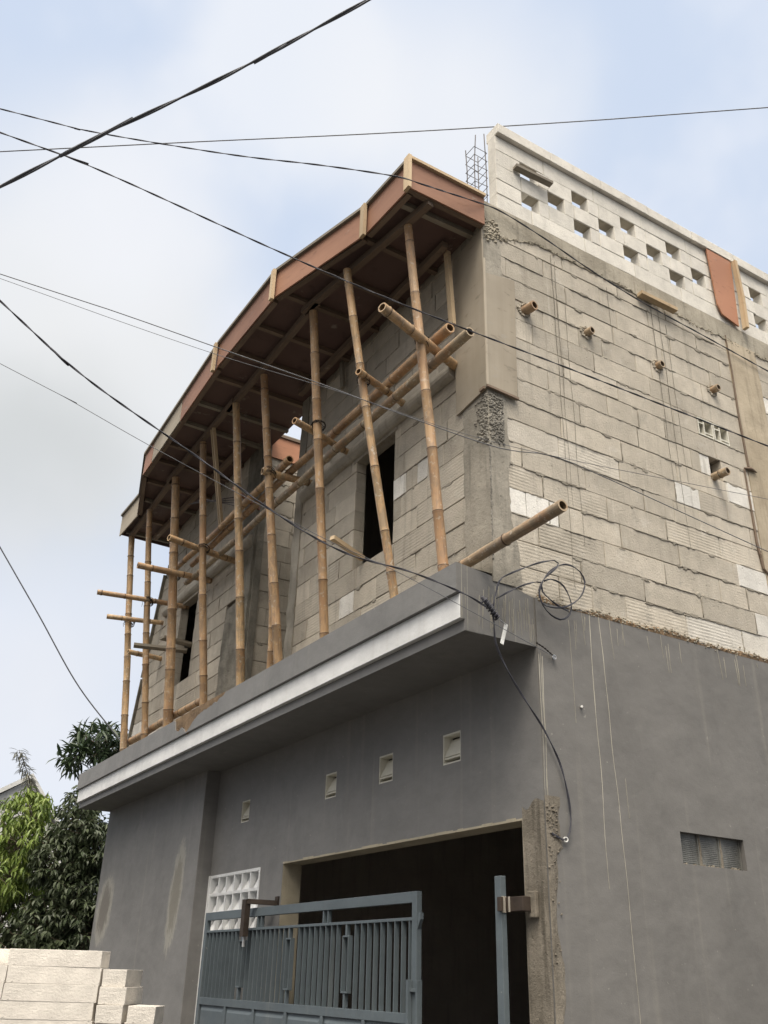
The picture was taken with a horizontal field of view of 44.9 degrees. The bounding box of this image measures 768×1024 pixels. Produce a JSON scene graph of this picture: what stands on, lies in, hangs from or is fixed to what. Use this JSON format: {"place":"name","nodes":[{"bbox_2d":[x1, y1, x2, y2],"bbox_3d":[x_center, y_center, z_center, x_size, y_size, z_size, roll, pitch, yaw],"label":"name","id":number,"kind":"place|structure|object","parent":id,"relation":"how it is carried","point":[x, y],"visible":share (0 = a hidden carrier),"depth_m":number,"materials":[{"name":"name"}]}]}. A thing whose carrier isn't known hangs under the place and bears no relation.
{"place":"outdoors","nodes":[
{"label":"outdoors","id":0,"kind":"place"},
{"bbox_2d":[0,983,3,999],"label":"block","id":1,"kind":"object","parent":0,"point":[1,987],"depth_m":5.90,"materials":[{"name":"beige concrete"}]},
{"bbox_2d":[0,965,7,982],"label":"block","id":2,"kind":"object","parent":1,"relation":"on","point":[3,971],"depth_m":5.94,"materials":[{"name":"beige concrete"}]},
{"bbox_2d":[0,949,9,965],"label":"block","id":3,"kind":"object","parent":2,"relation":"on","point":[4,956],"depth_m":6.20,"materials":[{"name":"beige concrete"}]},
{"bbox_2d":[0,1000,100,1020],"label":"block","id":4,"kind":"object","parent":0,"point":[37,1010],"depth_m":5.84,"materials":[{"name":"beige concrete"}]},
{"bbox_2d":[1,983,103,1002],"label":"block","id":5,"kind":"object","parent":4,"relation":"on","point":[50,992],"depth_m":5.88,"materials":[{"name":"beige concrete"}]},
{"bbox_2d":[6,965,106,984],"bbox_3d":[-2.108,3.002,6.019,0.602,0.100,0.204,1,-27,1],"label":"block","id":6,"kind":"object","parent":5,"relation":"on","point":[55,975],"depth_m":5.93,"materials":[{"name":"beige concrete"}]},
{"bbox_2d":[8,948,110,967],"bbox_3d":[-2.115,2.914,6.063,0.604,0.100,0.203,1,-27,1],"label":"block","id":7,"kind":"object","parent":6,"relation":"on","point":[59,958],"depth_m":5.97,"materials":[{"name":"beige concrete"}]},
{"bbox_2d":[95,1004,137,1023],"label":"block","id":8,"kind":"object","parent":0,"point":[111,1014],"depth_m":5.81,"materials":[{"name":"beige concrete"}]},
{"bbox_2d":[98,986,142,1004],"bbox_3d":[-1.712,3.150,6.054,0.173,0.101,0.444,1,-27,1],"label":"block","id":9,"kind":"object","parent":8,"relation":"on","point":[120,995],"depth_m":5.87,"materials":[{"name":"beige concrete"}]},
{"bbox_2d":[102,969,142,986],"bbox_3d":[-1.717,3.064,6.106,0.155,0.102,0.423,1,-27,1],"label":"block","id":10,"kind":"object","parent":9,"relation":"on","point":[120,978],"depth_m":5.93,"materials":[{"name":"beige concrete"}]},
{"bbox_2d":[0,107,767,151],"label":"overhead cable","id":11,"kind":"object","parent":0,"point":[392,132],"visible":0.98,"depth_m":9.00,"materials":[{"name":"black rubber"}]},
{"bbox_2d":[0,0,767,822],"label":"sky","id":12,"kind":"structure","parent":0,"point":[69,227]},
{"bbox_2d":[0,274,767,551],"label":"overhead cable","id":13,"kind":"object","parent":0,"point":[381,406],"visible":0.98,"depth_m":5.60,"materials":[{"name":"black rubber"}]},
{"label":"ground","id":14,"kind":"structure","parent":0,"visible":0},
{"bbox_2d":[12,748,37,817],"bbox_3d":[-6.124,6.448,15.335,1.099,4.957,0.349,17,-30,-27],"label":"sapling","id":15,"kind":"object","parent":14,"relation":"on","point":[25,770],"visible":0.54,"depth_m":16.18,"materials":[{"name":"green plant"}]},
{"bbox_2d":[0,773,68,948],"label":"neighbour house","id":16,"kind":"structure","parent":14,"relation":"on","point":[11,789],"depth_m":23.55,"materials":[{"name":"white paint"}]},
{"bbox_2d":[0,785,109,967],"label":"dark tree","id":17,"kind":"object","parent":14,"relation":"on","point":[64,920],"visible":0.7,"depth_m":13.61,"materials":[{"name":"green plant"}]},
{"bbox_2d":[45,716,128,780],"bbox_3d":[-5.080,6.103,15.279,1.606,5.573,1.399,17,-30,-27],"label":"tall slender tree","id":18,"kind":"object","parent":14,"relation":"on","point":[96,750],"visible":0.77,"depth_m":16.00,"materials":[{"name":"green plant"}]},
{"bbox_2d":[195,891,422,1023],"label":"sliding gate","id":19,"kind":"structure","parent":14,"relation":"on","point":[221,962],"depth_m":7.20,"materials":[{"name":"metal"}]},
{"bbox_2d":[77,123,767,1023],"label":"house","id":20,"kind":"structure","parent":14,"relation":"on","point":[377,739],"depth_m":7.39,"materials":[{"name":"grey paint"}]},
{"bbox_2d":[0,547,119,740],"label":"overhead cable","id":21,"kind":"object","parent":20,"relation":"attached to","point":[56,646],"visible":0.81,"depth_m":13.99,"materials":[{"name":"black rubber"}]},
{"bbox_2d":[119,536,134,750],"bbox_3d":[-3.362,1.701,12.185,0.414,2.953,0.141,17,-30,-27],"label":"bamboo pole","id":22,"kind":"object","parent":20,"relation":"on","point":[126,684],"visible":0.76,"depth_m":12.10,"materials":[{"name":"wood"}]},
{"bbox_2d":[106,614,163,624],"bbox_3d":[-3.221,1.417,12.180,0.802,0.068,0.069,9,-28,-14],"label":"bamboo putlog","id":23,"kind":"object","parent":20,"relation":"attached to","point":[130,619],"visible":0.8,"depth_m":12.13,"materials":[{"name":"brown wood"}]},
{"bbox_2d":[127,649,161,660],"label":"bamboo putlog","id":24,"kind":"object","parent":20,"relation":"attached to","point":[140,654],"visible":0.66,"depth_m":11.73,"materials":[{"name":"brown wood"}]},
{"bbox_2d":[141,509,153,738],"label":"bamboo pole","id":25,"kind":"object","parent":20,"relation":"on","point":[145,671],"visible":0.98,"depth_m":11.43,"materials":[{"name":"wood"}]},
{"bbox_2d":[97,590,188,608],"bbox_3d":[-2.987,1.088,11.553,1.130,0.075,0.073,12,-29,-20],"label":"bamboo putlog","id":26,"kind":"object","parent":25,"relation":"attached to","point":[131,597],"visible":0.97,"depth_m":11.49,"materials":[{"name":"brown wood"}]},
{"bbox_2d":[133,642,186,652],"bbox_3d":[-2.671,1.625,11.101,0.624,0.030,0.120,9,-27,-13],"label":"plank","id":27,"kind":"object","parent":20,"relation":"on","point":[156,647],"visible":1,"depth_m":11.06,"materials":[{"name":"grey wood"}]},
{"bbox_2d":[127,698,198,744],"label":"bamboo pole","id":28,"kind":"object","parent":20,"relation":"on","point":[176,714],"visible":0.72,"depth_m":10.73,"materials":[{"name":"brown wood"}]},
{"bbox_2d":[163,476,180,726],"bbox_3d":[-2.447,1.032,10.774,0.171,2.988,0.650,-9,-29,21],"label":"bamboo pole","id":29,"kind":"object","parent":20,"relation":"on","point":[168,709],"visible":0.97,"depth_m":10.69,"materials":[{"name":"wood"}]},
{"bbox_2d":[137,562,212,583],"bbox_3d":[-2.396,0.720,10.830,0.964,0.084,0.080,15,-30,-25],"label":"bamboo putlog","id":30,"kind":"object","parent":29,"relation":"attached to","point":[162,570],"visible":0.92,"depth_m":10.75,"materials":[{"name":"brown wood"}]},
{"bbox_2d":[159,635,191,646],"bbox_3d":[-2.439,1.524,10.952,0.398,0.030,0.120,22,-33,-34],"label":"plank","id":31,"kind":"object","parent":20,"relation":"on","point":[185,643],"visible":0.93,"depth_m":10.94,"materials":[{"name":"grey wood"}]},
{"bbox_2d":[0,0,370,187],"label":"overhead cable","id":32,"kind":"object","parent":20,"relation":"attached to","point":[166,104],"visible":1,"depth_m":2.60,"materials":[{"name":"black rubber"}]},
{"bbox_2d":[198,441,209,705],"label":"bamboo pole","id":33,"kind":"object","parent":20,"relation":"on","point":[203,675],"visible":0.97,"depth_m":9.92,"materials":[{"name":"wood"}]},
{"bbox_2d":[167,534,234,563],"bbox_3d":[-1.940,0.429,10.166,0.960,0.082,0.079,25,-35,-38],"label":"bamboo putlog","id":34,"kind":"object","parent":33,"relation":"attached to","point":[189,545],"visible":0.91,"depth_m":10.04,"materials":[{"name":"brown wood"}]},
{"bbox_2d":[183,327,473,584],"bbox_3d":[-0.878,-0.229,8.885,0.102,0.113,5.721,17,-30,-27],"label":"bamboo ledger","id":35,"kind":"object","parent":34,"relation":"attached to","point":[456,343],"visible":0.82,"depth_m":7.89,"materials":[{"name":"brown wood"}]},
{"bbox_2d":[233,402,244,685],"bbox_3d":[-1.448,0.290,9.271,0.094,2.959,0.615,-13,-30,26],"label":"bamboo pole","id":36,"kind":"object","parent":20,"relation":"on","point":[240,620],"visible":0.91,"depth_m":9.20,"materials":[{"name":"brown wood"}]},
{"bbox_2d":[0,300,486,606],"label":"overhead cable","id":37,"kind":"object","parent":20,"relation":"attached to","point":[165,434],"visible":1,"depth_m":5.69,"materials":[{"name":"black rubber"}]},
{"bbox_2d":[239,896,279,946],"bbox_3d":[-1.096,3.599,8.168,0.344,0.410,0.090,-1,-27,5],"label":"guide bracket","id":38,"kind":"object","parent":20,"relation":"attached to","point":[245,917],"visible":0.93,"depth_m":8.19,"materials":[{"name":"brown metal"}]},
{"bbox_2d":[266,547,273,668],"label":"bamboo pole","id":39,"kind":"object","parent":20,"relation":"on","point":[270,662],"visible":0.36,"depth_m":8.45,"materials":[{"name":"brown wood"}]},
{"bbox_2d":[260,374,282,663],"bbox_3d":[-1.060,0.024,8.721,0.518,2.957,0.134,25,-35,-39],"label":"bamboo pole","id":40,"kind":"object","parent":20,"relation":"on","point":[274,590],"visible":0.94,"depth_m":8.64,"materials":[{"name":"wood"}]},
{"bbox_2d":[261,467,312,485],"bbox_3d":[-0.782,-0.297,9.007,0.844,0.083,0.081,14,-29,-23],"label":"bamboo putlog","id":41,"kind":"object","parent":20,"relation":"attached to","point":[284,476],"visible":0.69,"depth_m":8.90,"materials":[{"name":"brown wood"}]},
{"bbox_2d":[177,456,292,569],"bbox_3d":[-1.708,0.100,10.042,0.105,0.127,3.131,17,-30,-27],"label":"bamboo ledger","id":42,"kind":"object","parent":41,"relation":"on","point":[285,463],"visible":0.69,"depth_m":9.85,"materials":[{"name":"brown wood"}]},
{"bbox_2d":[210,427,222,524],"bbox_3d":[-1.837,-0.360,10.233,0.086,0.970,0.686,-3,-27,8],"label":"timber prop","id":43,"kind":"object","parent":42,"relation":"on","point":[216,474],"visible":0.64,"depth_m":10.21,"materials":[{"name":"wood"}]},
{"bbox_2d":[188,497,233,505],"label":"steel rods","id":44,"kind":"object","parent":43,"relation":"attached to","point":[215,501],"visible":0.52,"depth_m":10.29,"materials":[{"name":"metal"}]},
{"bbox_2d":[232,487,260,509],"bbox_3d":[-1.438,-0.139,9.732,0.030,0.035,0.500,-10,-29,23],"label":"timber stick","id":45,"kind":"object","parent":42,"relation":"on","point":[258,508],"visible":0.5,"depth_m":9.69,"materials":[{"name":"brown wood"}]},
{"bbox_2d":[119,153,485,547],"bbox_3d":[-0.922,-0.938,10.429,2.705,0.394,7.560,17,-30,-27],"label":"roof formwork","id":46,"kind":"object","parent":20,"relation":"attached to","point":[364,243],"visible":0.89,"depth_m":8.74,"materials":[{"name":"brown wood"}]},
{"bbox_2d":[339,360,345,389],"bbox_3d":[-0.405,-1.333,9.037,0.030,0.342,0.106,17,-30,-27],"label":"timber prop","id":47,"kind":"object","parent":46,"relation":"attached to","point":[342,375],"visible":1,"depth_m":9.02,"materials":[{"name":"wood"}]},
{"bbox_2d":[444,250,455,325],"bbox_3d":[0.527,-1.798,7.455,0.035,0.791,0.118,17,-30,-27],"label":"timber prop","id":48,"kind":"object","parent":46,"relation":"attached to","point":[449,288],"visible":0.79,"depth_m":7.43,"materials":[{"name":"brown wood"}]},
{"bbox_2d":[309,309,328,637],"bbox_3d":[-0.550,-0.357,7.934,0.126,2.961,0.686,-8,-28,18],"label":"bamboo pole","id":49,"kind":"object","parent":20,"relation":"on","point":[316,424],"visible":0.9,"depth_m":7.89,"materials":[{"name":"wood"}]},
{"bbox_2d":[292,417,348,454],"bbox_3d":[-0.506,-0.642,8.269,0.067,0.073,0.816,-20,-34,36],"label":"bamboo putlog","id":50,"kind":"object","parent":20,"relation":"attached to","point":[301,424],"visible":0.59,"depth_m":8.11,"materials":[{"name":"brown wood"}]},
{"bbox_2d":[330,535,364,560],"bbox_3d":[-0.299,0.299,7.656,0.050,0.094,0.374,-21,-34,37],"label":"timber offcut","id":51,"kind":"object","parent":20,"relation":"attached to","point":[336,540],"visible":0.86,"depth_m":7.62,"materials":[{"name":"beige wood"}]},
{"bbox_2d":[343,268,397,598],"bbox_3d":[-0.113,-0.679,7.268,0.578,2.956,0.115,10,-28,-16],"label":"bamboo pole","id":52,"kind":"object","parent":20,"relation":"on","point":[379,497],"visible":0.97,"depth_m":7.18,"materials":[{"name":"wood"}]},
{"bbox_2d":[355,368,405,406],"bbox_3d":[0.022,-0.983,7.589,0.068,0.069,0.718,-19,-33,35],"label":"bamboo putlog","id":53,"kind":"object","parent":52,"relation":"attached to","point":[373,382],"visible":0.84,"depth_m":7.47,"materials":[{"name":"brown wood"}]},
{"bbox_2d":[189,323,454,566],"bbox_3d":[-0.895,-0.384,8.993,0.096,0.108,5.351,16,-30,-27],"label":"bamboo ledger","id":54,"kind":"object","parent":53,"relation":"on","point":[443,333],"visible":0.73,"depth_m":8.14,"materials":[{"name":"brown wood"}]},
{"bbox_2d":[0,278,765,498],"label":"overhead cable","id":55,"kind":"object","parent":20,"relation":"attached to","point":[377,404],"visible":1,"depth_m":5.50,"materials":[{"name":"black rubber"}]},
{"bbox_2d":[0,132,767,446],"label":"overhead cable","id":56,"kind":"object","parent":20,"relation":"attached to","point":[127,182],"visible":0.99,"depth_m":5.40,"materials":[{"name":"black rubber"}]},
{"bbox_2d":[0,108,767,371],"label":"overhead cable","id":57,"kind":"object","parent":20,"relation":"attached to","point":[392,176],"visible":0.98,"depth_m":7.72,"materials":[{"name":"black rubber"}]},
{"bbox_2d":[378,303,457,370],"bbox_3d":[0.303,-1.277,6.944,0.087,0.090,0.990,-19,-33,35],"label":"bamboo putlog","id":58,"kind":"object","parent":20,"relation":"attached to","point":[390,313],"visible":0.73,"depth_m":6.80,"materials":[{"name":"brown wood"}]},
{"bbox_2d":[404,224,448,570],"bbox_3d":[0.303,-0.904,6.796,0.423,2.953,0.128,17,-30,-27],"label":"bamboo pole","id":59,"kind":"object","parent":20,"relation":"on","point":[437,505],"visible":0.85,"depth_m":6.68,"materials":[{"name":"wood"}]},
{"bbox_2d":[453,229,518,415],"bbox_3d":[0.743,-1.506,7.173,0.266,1.570,0.506,49,-53,-56],"label":"column shutter","id":60,"kind":"object","parent":20,"relation":"attached to","point":[484,301],"depth_m":7.09,"materials":[{"name":"beige wood"}]},
{"bbox_2d":[459,499,567,566],"bbox_3d":[0.765,0.181,5.910,0.089,0.119,1.104,17,-30,-27],"label":"bamboo pole","id":61,"kind":"object","parent":20,"relation":"on","point":[547,514],"visible":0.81,"depth_m":5.78,"materials":[{"name":"beige wood"}]},
{"bbox_2d":[521,300,537,314],"bbox_3d":[1.115,-1.586,7.322,0.088,0.088,0.192,22,-33,-35],"label":"bamboo stub","id":62,"kind":"object","parent":20,"relation":"attached to","point":[530,307],"visible":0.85,"depth_m":7.27,"materials":[{"name":"brown wood"}]},
{"bbox_2d":[491,604,571,840],"bbox_3d":[0.896,1.285,5.726,0.631,1.363,0.042,21,-32,-33],"label":"service drop","id":63,"kind":"object","parent":20,"relation":"attached to","point":[544,730],"visible":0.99,"depth_m":5.77,"materials":[{"name":"black rubber"}]},
{"bbox_2d":[480,596,499,620],"bbox_3d":[0.665,0.604,5.822,0.155,0.135,0.047,21,-33,-34],"label":"cable clamp","id":64,"kind":"object","parent":63,"relation":"attached to","point":[485,601],"visible":0.98,"depth_m":5.81,"materials":[{"name":"black plastic"}]},
{"bbox_2d":[499,619,507,644],"bbox_3d":[0.745,0.753,5.830,0.092,0.163,0.016,21,-33,-34],"label":"cable tag","id":65,"kind":"object","parent":64,"relation":"hanging from","point":[503,634],"visible":1,"depth_m":5.83,"materials":[{"name":"white plastic"}]},
{"bbox_2d":[513,163,552,187],"bbox_3d":[1.290,-2.908,8.028,0.383,0.050,0.055,14,-29,-23],"label":"timber offcut","id":66,"kind":"object","parent":20,"relation":"attached to","point":[531,174],"visible":1,"depth_m":8.01,"materials":[{"name":"beige wood"}]},
{"bbox_2d":[493,560,585,619],"bbox_3d":[1.038,0.498,6.160,0.843,0.473,0.062,17,-30,-27],"label":"cable coil","id":67,"kind":"object","parent":20,"relation":"hanging from","point":[552,570],"visible":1,"depth_m":6.19,"materials":[{"name":"black rubber"}]},
{"bbox_2d":[536,642,555,659],"bbox_3d":[1.048,0.910,6.048,0.175,0.088,0.035,19,-31,-31],"label":"wall hook","id":68,"kind":"object","parent":20,"relation":"attached to","point":[547,651],"depth_m":6.05,"materials":[{"name":"metal"}]},
{"bbox_2d":[0,363,551,655],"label":"overhead cable","id":69,"kind":"object","parent":68,"relation":"attached to","point":[266,508],"visible":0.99,"depth_m":5.75,"materials":[{"name":"black rubber"}]},
{"bbox_2d":[584,326,594,336],"bbox_3d":[1.660,-1.467,7.663,0.067,0.067,0.151,21,-33,-34],"label":"bamboo stub","id":70,"kind":"object","parent":20,"relation":"attached to","point":[589,331],"visible":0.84,"depth_m":7.62,"materials":[{"name":"brown wood"}]},
{"bbox_2d":[637,290,677,313],"bbox_3d":[2.451,-1.879,8.321,0.432,0.050,0.060,16,-30,-26],"label":"timber offcut","id":71,"kind":"object","parent":20,"relation":"attached to","point":[657,302],"visible":1,"depth_m":8.30,"materials":[{"name":"brown wood"}]},
{"bbox_2d":[655,360,664,369],"bbox_3d":[2.353,-1.251,8.038,0.071,0.071,0.140,19,-32,-31],"label":"bamboo stub","id":72,"kind":"object","parent":20,"relation":"attached to","point":[660,364],"visible":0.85,"depth_m":7.99,"materials":[{"name":"beige wood"}]},
{"bbox_2d":[710,384,720,393],"bbox_3d":[2.939,-1.086,8.345,0.075,0.072,0.164,17,-30,-27],"label":"bamboo stub","id":73,"kind":"object","parent":20,"relation":"attached to","point":[715,388],"visible":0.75,"depth_m":8.30,"materials":[{"name":"beige wood"}]},
{"bbox_2d":[710,467,730,480],"bbox_3d":[2.797,-0.304,7.825,0.081,0.081,0.231,20,-32,-32],"label":"bamboo stub","id":74,"kind":"object","parent":20,"relation":"attached to","point":[720,473],"visible":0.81,"depth_m":7.77,"materials":[{"name":"beige wood"}]},
{"bbox_2d":[705,249,749,330],"bbox_3d":[3.363,-2.188,9.087,0.408,0.842,0.062,17,-30,-27],"label":"plywood patch","id":75,"kind":"object","parent":20,"relation":"attached to","point":[720,269],"visible":1,"depth_m":9.11,"materials":[{"name":"brown wood"}]},
{"bbox_2d":[494,876,538,1023],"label":"gate post","id":76,"kind":"object","parent":14,"relation":"on","point":[529,903],"visible":1,"depth_m":5.43,"materials":[{"name":"metal"}]},
{"label":"road","id":77,"kind":"structure","parent":0,"visible":0},
{"bbox_2d":[0,786,55,948],"bbox_3d":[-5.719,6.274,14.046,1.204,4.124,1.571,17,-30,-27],"label":"light green tree","id":78,"kind":"object","parent":77,"relation":"on","point":[27,824],"visible":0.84,"depth_m":14.32,"materials":[{"name":"green plant"}]},
{"bbox_3d":[-2.129,3.360,5.839,0.604,0.100,0.203,1,-27,1],"label":"block","id":79,"kind":"object","parent":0,"visible":0},
{"bbox_2d":[0,1019,94,1023],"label":"block","id":80,"kind":"object","parent":79,"relation":"on","point":[14,1021],"depth_m":5.81,"materials":[{"name":"beige concrete"}]},
{"bbox_3d":[-1.565,3.299,5.909,0.122,0.101,0.285,1,-27,1],"label":"block","id":81,"kind":"object","parent":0,"visible":0},
{"bbox_2d":[126,1005,164,1023],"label":"block","id":82,"kind":"object","parent":81,"relation":"on","point":[145,1014],"depth_m":5.80,"materials":[{"name":"beige concrete"}]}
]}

